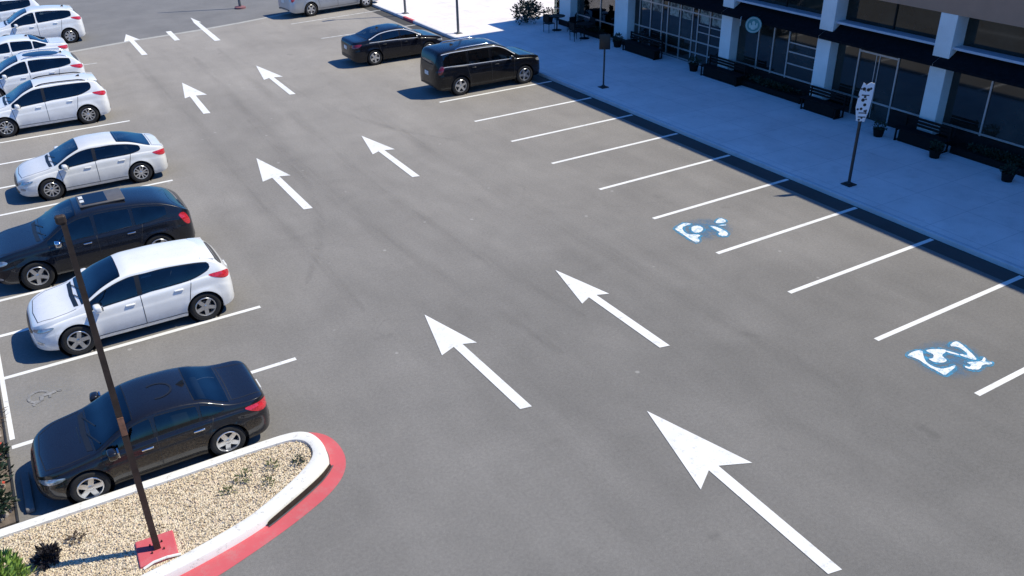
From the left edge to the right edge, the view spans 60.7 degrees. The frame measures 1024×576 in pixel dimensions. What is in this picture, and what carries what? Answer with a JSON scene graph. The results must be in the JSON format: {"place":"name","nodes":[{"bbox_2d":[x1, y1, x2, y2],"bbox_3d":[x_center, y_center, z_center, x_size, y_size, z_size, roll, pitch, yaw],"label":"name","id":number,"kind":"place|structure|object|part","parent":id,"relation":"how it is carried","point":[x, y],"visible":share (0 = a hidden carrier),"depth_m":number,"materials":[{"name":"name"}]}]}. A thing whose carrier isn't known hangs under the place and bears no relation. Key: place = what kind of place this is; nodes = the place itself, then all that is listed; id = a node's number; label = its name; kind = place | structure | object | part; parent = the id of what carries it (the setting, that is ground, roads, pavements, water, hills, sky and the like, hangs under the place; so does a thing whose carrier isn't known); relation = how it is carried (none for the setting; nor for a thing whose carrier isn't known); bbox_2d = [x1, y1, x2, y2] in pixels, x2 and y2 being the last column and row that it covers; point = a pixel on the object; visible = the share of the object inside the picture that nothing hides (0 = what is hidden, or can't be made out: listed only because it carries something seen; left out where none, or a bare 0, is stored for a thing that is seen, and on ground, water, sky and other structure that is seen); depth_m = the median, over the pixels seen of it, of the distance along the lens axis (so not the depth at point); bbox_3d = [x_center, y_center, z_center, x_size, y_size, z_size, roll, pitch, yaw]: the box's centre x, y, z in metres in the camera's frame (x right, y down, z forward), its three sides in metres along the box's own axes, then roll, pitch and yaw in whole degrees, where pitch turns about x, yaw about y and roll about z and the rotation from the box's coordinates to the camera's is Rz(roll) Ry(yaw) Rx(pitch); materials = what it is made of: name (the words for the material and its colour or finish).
{"place":"outdoors","nodes":[
{"label":"outdoors","id":0,"kind":"place"},
{"bbox_2d":[0,0,1023,575],"bbox_3d":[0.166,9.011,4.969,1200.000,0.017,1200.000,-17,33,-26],"label":"parking lot","id":1,"kind":"structure","parent":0,"point":[514,328],"depth_m":19.44,"materials":[{"name":"grey asphalt"}]},
{"bbox_2d":[0,395,18,528],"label":"planting bed","id":2,"kind":"object","parent":1,"relation":"on","point":[12,518],"visible":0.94,"depth_m":15.27,"materials":[{"name":"paint"}]},
{"bbox_2d":[0,401,7,428],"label":"shrub","id":3,"kind":"object","parent":2,"relation":"on","point":[3,415],"visible":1,"depth_m":16.79,"materials":[{"name":"green plant"}]},
{"bbox_2d":[0,441,9,465],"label":"flower plant","id":4,"kind":"object","parent":2,"relation":"on","point":[4,451],"visible":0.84,"depth_m":15.73,"materials":[{"name":"green plant"}]},
{"bbox_2d":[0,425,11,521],"bbox_3d":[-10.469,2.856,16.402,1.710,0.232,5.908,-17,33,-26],"label":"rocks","id":5,"kind":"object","parent":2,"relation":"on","point":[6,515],"visible":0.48,"depth_m":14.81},
{"bbox_2d":[0,460,13,485],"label":"flower plant","id":6,"kind":"object","parent":2,"relation":"on","point":[3,467],"visible":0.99,"depth_m":15.28,"materials":[{"name":"green plant"}]},
{"bbox_2d":[0,488,20,518],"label":"shrub","id":7,"kind":"object","parent":2,"relation":"on","point":[5,499],"visible":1,"depth_m":14.65,"materials":[{"name":"green plant"}]},
{"bbox_2d":[0,546,36,575],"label":"bush","id":8,"kind":"object","parent":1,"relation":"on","point":[15,565],"visible":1,"depth_m":13.15,"materials":[{"name":"green plant"}]},
{"bbox_2d":[0,0,39,21],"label":"parked suv","id":9,"kind":"object","parent":1,"relation":"on","point":[8,8],"visible":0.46,"depth_m":47.07,"materials":[{"name":"white paint"}]},
{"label":"side window","id":10,"kind":"part","parent":9,"relation":"part of","materials":[{"name":"black glass"}]},
{"bbox_2d":[20,472,35,513],"bbox_3d":[-8.364,3.526,15.115,0.140,0.100,1.100,-17,33,-26],"label":"wheel stop","id":11,"kind":"object","parent":1,"relation":"on","point":[27,493],"visible":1,"depth_m":15.03,"materials":[{"name":"grey concrete"}]},
{"bbox_2d":[0,34,69,61],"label":"parked car","id":12,"kind":"object","parent":1,"relation":"on","point":[12,45],"visible":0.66,"depth_m":39.51,"materials":[{"name":"white paint"}]},
{"bbox_3d":[-22.895,-10.588,38.875,1.000,0.416,0.139,-17,33,-26],"label":"side window","id":13,"kind":"part","parent":12,"relation":"part of","materials":[{"name":"black glass"}]},
{"bbox_3d":[-22.039,-10.876,39.306,0.840,0.367,0.139,-17,33,-26],"label":"side window","id":14,"kind":"part","parent":12,"relation":"part of","materials":[{"name":"black glass"}]},
{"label":"rear window","id":15,"kind":"part","parent":12,"relation":"part of","materials":[{"name":"blue glass"}]},
{"bbox_3d":[-21.401,-11.044,39.636,0.516,0.287,0.109,-17,33,-26],"label":"side window","id":16,"kind":"part","parent":12,"relation":"part of","materials":[{"name":"black glass"}]},
{"bbox_2d":[0,48,84,96],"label":"parked suv","id":17,"kind":"object","parent":1,"relation":"on","point":[18,69],"visible":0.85,"depth_m":35.88,"materials":[{"name":"white paint"}]},
{"bbox_3d":[-20.229,-8.816,35.422,1.092,0.486,0.157,-17,33,-26],"label":"side window","id":18,"kind":"part","parent":17,"relation":"part of","materials":[{"name":"black glass"}]},
{"bbox_3d":[-19.029,-9.220,36.024,1.566,0.416,0.156,-17,33,-26],"label":"side window","id":19,"kind":"part","parent":17,"relation":"part of","materials":[{"name":"black glass"}]},
{"bbox_2d":[0,5,85,42],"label":"parked suv","id":20,"kind":"object","parent":1,"relation":"on","point":[65,23],"visible":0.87,"depth_m":44.00,"materials":[{"name":"white paint"}]},
{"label":"side window","id":21,"kind":"part","parent":20,"relation":"part of","materials":[{"name":"black glass"}]},
{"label":"side window","id":22,"kind":"part","parent":20,"relation":"part of","materials":[{"name":"black glass"}]},
{"bbox_2d":[28,540,61,571],"bbox_3d":[-7.235,4.173,13.587,0.460,0.401,0.542,-3,29,-3],"label":"bush","id":23,"kind":"object","parent":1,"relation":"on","point":[46,553],"visible":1,"depth_m":13.55,"materials":[{"name":"black plant"}]},
{"bbox_2d":[0,72,110,137],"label":"parked suv","id":24,"kind":"object","parent":1,"relation":"on","point":[65,96],"visible":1,"depth_m":32.33,"materials":[{"name":"white paint"}]},
{"bbox_3d":[-16.936,-7.108,32.165,2.740,0.525,0.160,-17,33,-26],"label":"side window","id":25,"kind":"part","parent":24,"relation":"part of","materials":[{"name":"black glass"}]},
{"bbox_2d":[63,529,85,544],"bbox_3d":[-6.976,4.001,14.023,0.316,0.248,0.310,16,33,28],"label":"tuft","id":26,"kind":"object","parent":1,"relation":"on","point":[69,537],"visible":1,"depth_m":14.02,"materials":[{"name":"plant"}]},
{"bbox_2d":[14,131,167,200],"bbox_3d":[-13.275,-3.967,27.567,4.415,1.488,2.165,-17,33,-26],"label":"parked car","id":27,"kind":"object","parent":1,"relation":"on","point":[81,161],"visible":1,"depth_m":26.99,"materials":[{"name":"white paint"}]},
{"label":"side window","id":28,"kind":"part","parent":27,"relation":"part of","materials":[{"name":"black glass"}]},
{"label":"rear window","id":29,"kind":"part","parent":27,"relation":"part of","materials":[{"name":"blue glass"}]},
{"bbox_2d":[0,186,194,290],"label":"parked suv","id":30,"kind":"object","parent":1,"relation":"on","point":[34,254],"visible":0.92,"depth_m":21.98,"materials":[{"name":"black paint"}]},
{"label":"side window","id":31,"kind":"part","parent":30,"relation":"part of","materials":[{"name":"blue glass"}]},
{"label":"side window","id":32,"kind":"part","parent":30,"relation":"part of","materials":[{"name":"blue glass"}]},
{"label":"side window","id":33,"kind":"part","parent":30,"relation":"part of","materials":[{"name":"blue glass"}]},
{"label":"rear window","id":34,"kind":"part","parent":30,"relation":"part of","materials":[{"name":"blue glass"}]},
{"bbox_2d":[26,237,233,356],"bbox_3d":[-8.675,0.097,19.908,4.349,1.619,2.182,-17,33,-26],"label":"parked car","id":35,"kind":"object","parent":1,"relation":"on","point":[140,287],"visible":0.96,"depth_m":19.35,"materials":[{"name":"white paint"}]},
{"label":"side window","id":36,"kind":"part","parent":35,"relation":"part of","materials":[{"name":"blue glass"}]},
{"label":"rear window","id":37,"kind":"part","parent":35,"relation":"part of","materials":[{"name":"grey glass"}]},
{"bbox_2d":[30,360,269,503],"bbox_3d":[-6.517,2.444,15.807,3.991,1.399,2.129,-17,33,-26],"label":"parked car","id":38,"kind":"object","parent":1,"relation":"on","point":[171,416],"visible":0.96,"depth_m":15.30,"materials":[{"name":"grey paint"}]},
{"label":"side window","id":39,"kind":"part","parent":38,"relation":"part of","materials":[{"name":"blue glass"}]},
{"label":"side window","id":40,"kind":"part","parent":38,"relation":"part of","materials":[{"name":"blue glass"}]},
{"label":"rear window","id":41,"kind":"part","parent":38,"relation":"part of","materials":[{"name":"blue glass"}]},
{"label":"side window","id":42,"kind":"part","parent":38,"relation":"part of","materials":[{"name":"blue glass"}]},
{"bbox_2d":[135,530,180,569],"bbox_3d":[-5.601,4.154,13.827,0.608,0.154,0.670,-17,33,-26],"label":"pole footing","id":43,"kind":"object","parent":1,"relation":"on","point":[147,558],"visible":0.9,"depth_m":13.76,"materials":[{"name":"red paint"}]},
{"bbox_2d":[54,214,164,553],"bbox_3d":[-5.649,1.606,12.448,0.240,5.780,0.240,-17,33,-26],"label":"light pole","id":44,"kind":"object","parent":43,"relation":"on","point":[60,219],"visible":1,"depth_m":12.27,"materials":[{"name":"brown metal"}]},
{"bbox_2d":[0,432,345,575],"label":"gravel island","id":45,"kind":"structure","parent":1,"relation":"on","point":[313,483],"depth_m":14.63,"materials":[{"name":"red paint"}]},
{"bbox_2d":[0,441,312,575],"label":"gravel","id":46,"kind":"structure","parent":45,"relation":"in","point":[192,511],"depth_m":14.45,"materials":[{"name":"beige gravel"}]},
{"bbox_2d":[219,484,237,495],"bbox_3d":[-4.840,3.433,14.905,0.326,0.190,0.267,7,30,14],"label":"tuft","id":47,"kind":"object","parent":46,"relation":"on","point":[230,487],"visible":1,"depth_m":14.92,"materials":[{"name":"green plant"}]},
{"bbox_2d":[233,467,251,483],"bbox_3d":[-4.682,3.260,15.204,0.329,0.264,0.363,-5,29,-8],"label":"tuft","id":48,"kind":"object","parent":46,"relation":"on","point":[245,469],"visible":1,"depth_m":15.17,"materials":[{"name":"green plant"}]},
{"bbox_2d":[261,474,275,486],"bbox_3d":[-4.215,3.349,15.086,0.281,0.251,0.282,13,32,24],"label":"tuft","id":49,"kind":"object","parent":46,"relation":"on","point":[268,478],"visible":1,"depth_m":15.11,"materials":[{"name":"green plant"}]},
{"bbox_2d":[264,458,279,470],"bbox_3d":[-4.236,3.127,15.473,0.305,0.277,0.355,-17,33,-26],"label":"tuft","id":50,"kind":"object","parent":46,"relation":"on","point":[271,463],"visible":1,"depth_m":15.46,"materials":[{"name":"green plant"}]},
{"bbox_2d":[291,454,304,463],"bbox_3d":[-3.812,3.050,15.590,0.240,0.200,0.272,6,30,12],"label":"tuft","id":51,"kind":"object","parent":46,"relation":"on","point":[293,460],"visible":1,"depth_m":15.58,"materials":[{"name":"green plant"}]},
{"bbox_2d":[235,0,245,8],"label":"light pole","id":52,"kind":"object","parent":1,"relation":"on","point":[239,6],"visible":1,"depth_m":51.81,"materials":[{"name":"red concrete"}]},
{"bbox_2d":[278,0,377,16],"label":"parked suv","id":53,"kind":"object","parent":1,"relation":"on","point":[307,8],"visible":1,"depth_m":49.60,"materials":[{"name":"silver metal"}]},
{"bbox_2d":[341,23,442,65],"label":"parked car","id":54,"kind":"object","parent":1,"relation":"on","point":[375,44],"visible":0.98,"depth_m":40.03,"materials":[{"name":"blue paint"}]},
{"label":"rear window","id":55,"kind":"part","parent":54,"relation":"part of","materials":[{"name":"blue glass"}]},
{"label":"side window","id":56,"kind":"part","parent":54,"relation":"part of","materials":[{"name":"glass"}]},
{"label":"side window","id":57,"kind":"part","parent":54,"relation":"part of","materials":[{"name":"black glass"}]},
{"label":"side window","id":58,"kind":"part","parent":54,"relation":"part of","materials":[{"name":"black glass"}]},
{"bbox_2d":[420,37,539,94],"bbox_3d":[-1.285,-9.414,36.541,5.092,1.973,2.292,-17,33,-26],"label":"parked suv","id":59,"kind":"object","parent":1,"relation":"on","point":[459,67],"visible":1,"depth_m":35.56,"materials":[{"name":"black paint"}]},
{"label":"rear window","id":60,"kind":"part","parent":59,"relation":"part of","materials":[{"name":"glass"}]},
{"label":"side window","id":61,"kind":"part","parent":59,"relation":"part of","materials":[{"name":"black glass"}]},
{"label":"side window","id":62,"kind":"part","parent":59,"relation":"part of","materials":[{"name":"black glass"}]},
{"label":"side window","id":63,"kind":"part","parent":59,"relation":"part of","materials":[{"name":"black glass"}]},
{"bbox_2d":[355,0,1023,288],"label":"sidewalk","id":64,"kind":"structure","parent":0,"point":[966,211],"depth_m":30.05,"materials":[{"name":"concrete"}]},
{"bbox_2d":[402,0,408,13],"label":"lamp post","id":65,"kind":"object","parent":64,"relation":"on","point":[405,11],"visible":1,"depth_m":49.15,"materials":[{"name":"grey metal"}]},
{"bbox_2d":[455,0,462,33],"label":"lamp post","id":66,"kind":"object","parent":64,"relation":"on","point":[457,20],"visible":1,"depth_m":44.39,"materials":[{"name":"grey metal"}]},
{"bbox_2d":[510,0,541,24],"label":"shrub","id":67,"kind":"object","parent":64,"relation":"on","point":[519,11],"visible":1,"depth_m":46.25,"materials":[{"name":"green plant"}]},
{"bbox_2d":[522,0,543,17],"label":"shrub","id":68,"kind":"object","parent":64,"relation":"on","point":[531,1],"visible":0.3,"depth_m":47.46,"materials":[{"name":"green plant"}]},
{"bbox_2d":[542,6,553,21],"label":"planter pot","id":69,"kind":"object","parent":64,"relation":"on","point":[548,10],"visible":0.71,"depth_m":46.30,"materials":[{"name":"black plant"}]},
{"bbox_2d":[543,14,554,31],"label":"patio chair","id":70,"kind":"object","parent":64,"relation":"on","point":[546,19],"visible":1,"depth_m":44.37,"materials":[{"name":"black metal"}]},
{"bbox_2d":[549,14,564,30],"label":"patio table","id":71,"kind":"object","parent":64,"relation":"on","point":[556,16],"visible":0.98,"depth_m":44.80,"materials":[{"name":"black metal"}]},
{"bbox_2d":[569,16,580,35],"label":"patio chair","id":72,"kind":"object","parent":64,"relation":"on","point":[573,19],"visible":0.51,"depth_m":43.78,"materials":[{"name":"black metal"}]},
{"bbox_2d":[569,22,581,41],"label":"patio chair","id":73,"kind":"object","parent":64,"relation":"on","point":[572,27],"visible":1,"depth_m":42.66,"materials":[{"name":"black metal"}]},
{"bbox_2d":[576,22,592,39],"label":"patio table","id":74,"kind":"object","parent":64,"relation":"on","point":[584,24],"visible":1,"depth_m":43.10,"materials":[{"name":"black metal"}]},
{"bbox_2d":[575,24,608,38],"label":"planter trough","id":75,"kind":"object","parent":64,"relation":"on","point":[595,34],"visible":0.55,"depth_m":43.69,"materials":[{"name":"green plant"}]},
{"bbox_2d":[598,34,610,88],"bbox_3d":[3.707,-9.157,35.320,0.375,2.150,0.340,-17,33,-26],"label":"sign post","id":76,"kind":"object","parent":64,"relation":"on","point":[604,41],"visible":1,"depth_m":34.97,"materials":[{"name":"metal"}]},
{"bbox_2d":[611,32,622,47],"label":"planter pot","id":77,"kind":"object","parent":64,"relation":"on","point":[617,42],"visible":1,"depth_m":41.56,"materials":[{"name":"black ceramic"}]},
{"bbox_2d":[622,31,665,59],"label":"bench","id":78,"kind":"object","parent":64,"relation":"on","point":[642,49],"visible":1,"depth_m":40.12,"materials":[{"name":"black metal"}]},
{"bbox_2d":[688,56,702,71],"bbox_3d":[7.851,-9.667,37.654,0.610,0.655,0.615,11,31,21],"label":"planter pot","id":79,"kind":"object","parent":64,"relation":"on","point":[693,66],"visible":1,"depth_m":37.59,"materials":[{"name":"black ceramic"}]},
{"bbox_2d":[700,54,748,86],"bbox_3d":[8.768,-9.043,36.322,0.549,0.820,2.300,-17,33,-26],"label":"bench","id":80,"kind":"object","parent":64,"relation":"on","point":[724,75],"visible":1,"depth_m":36.21,"materials":[{"name":"black metal"}]},
{"bbox_2d":[740,74,804,103],"bbox_3d":[10.311,-8.060,34.790,0.635,0.527,3.600,-17,33,-26],"label":"planter trough","id":81,"kind":"object","parent":64,"relation":"on","point":[771,87],"visible":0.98,"depth_m":34.55,"materials":[{"name":"black metal"}]},
{"bbox_2d":[554,0,1023,160],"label":"shop building","id":82,"kind":"structure","parent":64,"relation":"on","point":[958,65],"depth_m":30.71,"materials":[{"name":"grey paint"}]},
{"bbox_2d":[554,0,559,20],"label":"shop window","id":83,"kind":"structure","parent":82,"relation":"in","point":[557,2],"depth_m":46.79,"materials":[{"name":"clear glass"}]},
{"bbox_2d":[577,0,614,37],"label":"shop window","id":84,"kind":"structure","parent":82,"relation":"in","point":[603,11],"depth_m":43.78,"materials":[{"name":"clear glass"}]},
{"bbox_2d":[634,0,722,65],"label":"shop window","id":85,"kind":"structure","parent":82,"relation":"in","point":[684,38],"depth_m":39.17,"materials":[{"name":"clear glass"}]},
{"bbox_2d":[745,16,761,32],"bbox_3d":[9.373,-10.227,33.931,0.620,0.623,0.276,9,30,17],"label":"round sign","id":86,"kind":"object","parent":82,"relation":"attached to","point":[753,24],"visible":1,"depth_m":33.81,"materials":[{"name":"blue metal"}]},
{"bbox_2d":[735,20,817,84],"bbox_3d":[10.488,-9.405,34.486,0.070,3.170,4.430,-17,33,-26],"label":"shop window","id":87,"kind":"structure","parent":82,"relation":"in","point":[783,53],"depth_m":34.49,"materials":[{"name":"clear glass"}]},
{"bbox_2d":[759,0,823,13],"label":"clerestory window","id":88,"kind":"structure","parent":82,"relation":"in","point":[815,6],"depth_m":33.09,"materials":[{"name":"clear glass"}]},
{"bbox_2d":[830,44,929,123],"bbox_3d":[13.005,-7.421,30.805,0.070,3.170,4.090,-17,33,-26],"label":"shop window","id":89,"kind":"structure","parent":82,"relation":"in","point":[900,84],"depth_m":30.94,"materials":[{"name":"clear glass"}]},
{"bbox_2d":[846,0,941,38],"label":"clerestory window","id":90,"kind":"structure","parent":82,"relation":"in","point":[898,17],"depth_m":29.89,"materials":[{"name":"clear glass"}]},
{"bbox_2d":[942,72,1023,148],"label":"shop window","id":91,"kind":"structure","parent":82,"relation":"in","point":[992,110],"depth_m":27.82,"materials":[{"name":"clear glass"}]},
{"bbox_2d":[963,17,1023,57],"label":"clerestory window","id":92,"kind":"structure","parent":82,"relation":"in","point":[981,34],"depth_m":27.14,"materials":[{"name":"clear glass"}]},
{"bbox_2d":[800,85,849,119],"bbox_3d":[11.485,-6.856,32.264,0.549,0.820,1.800,-17,33,-26],"label":"bench","id":93,"kind":"object","parent":64,"relation":"on","point":[829,109],"visible":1,"depth_m":32.17,"materials":[{"name":"black metal"}]},
{"bbox_2d":[840,82,874,186],"bbox_3d":[10.111,-4.483,25.614,0.362,3.130,0.344,-17,33,-26],"label":"sign post","id":94,"kind":"object","parent":64,"relation":"on","point":[864,100],"visible":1,"depth_m":25.21,"materials":[{"name":"metal"}]},
{"bbox_2d":[873,120,887,137],"bbox_3d":[12.607,-5.498,29.992,0.558,0.600,0.561,-17,33,-26],"label":"planter pot","id":95,"kind":"object","parent":64,"relation":"on","point":[878,132],"visible":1,"depth_m":29.92,"materials":[{"name":"black ceramic"}]},
{"bbox_2d":[893,114,955,153],"bbox_3d":[13.633,-5.116,29.037,0.549,0.820,1.900,-17,33,-26],"label":"bench","id":96,"kind":"object","parent":64,"relation":"on","point":[914,137],"visible":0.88,"depth_m":29.03,"materials":[{"name":"black metal"}]},
{"bbox_2d":[929,139,945,158],"bbox_3d":[13.644,-4.477,28.104,0.533,0.601,0.540,-17,33,-26],"label":"planter pot","id":97,"kind":"object","parent":64,"relation":"on","point":[935,152],"visible":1,"depth_m":28.08,"materials":[{"name":"black ceramic"}]},
{"bbox_2d":[949,142,1023,176],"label":"planter trough","id":98,"kind":"object","parent":64,"relation":"on","point":[989,157],"visible":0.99,"depth_m":27.59,"materials":[{"name":"black plant"}]},
{"bbox_2d":[999,162,1020,182],"bbox_3d":[14.932,-3.507,26.277,0.549,0.626,0.568,-17,33,-26],"label":"planter pot","id":99,"kind":"object","parent":64,"relation":"on","point":[1008,176],"visible":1,"depth_m":26.25,"materials":[{"name":"black ceramic"}]}
]}

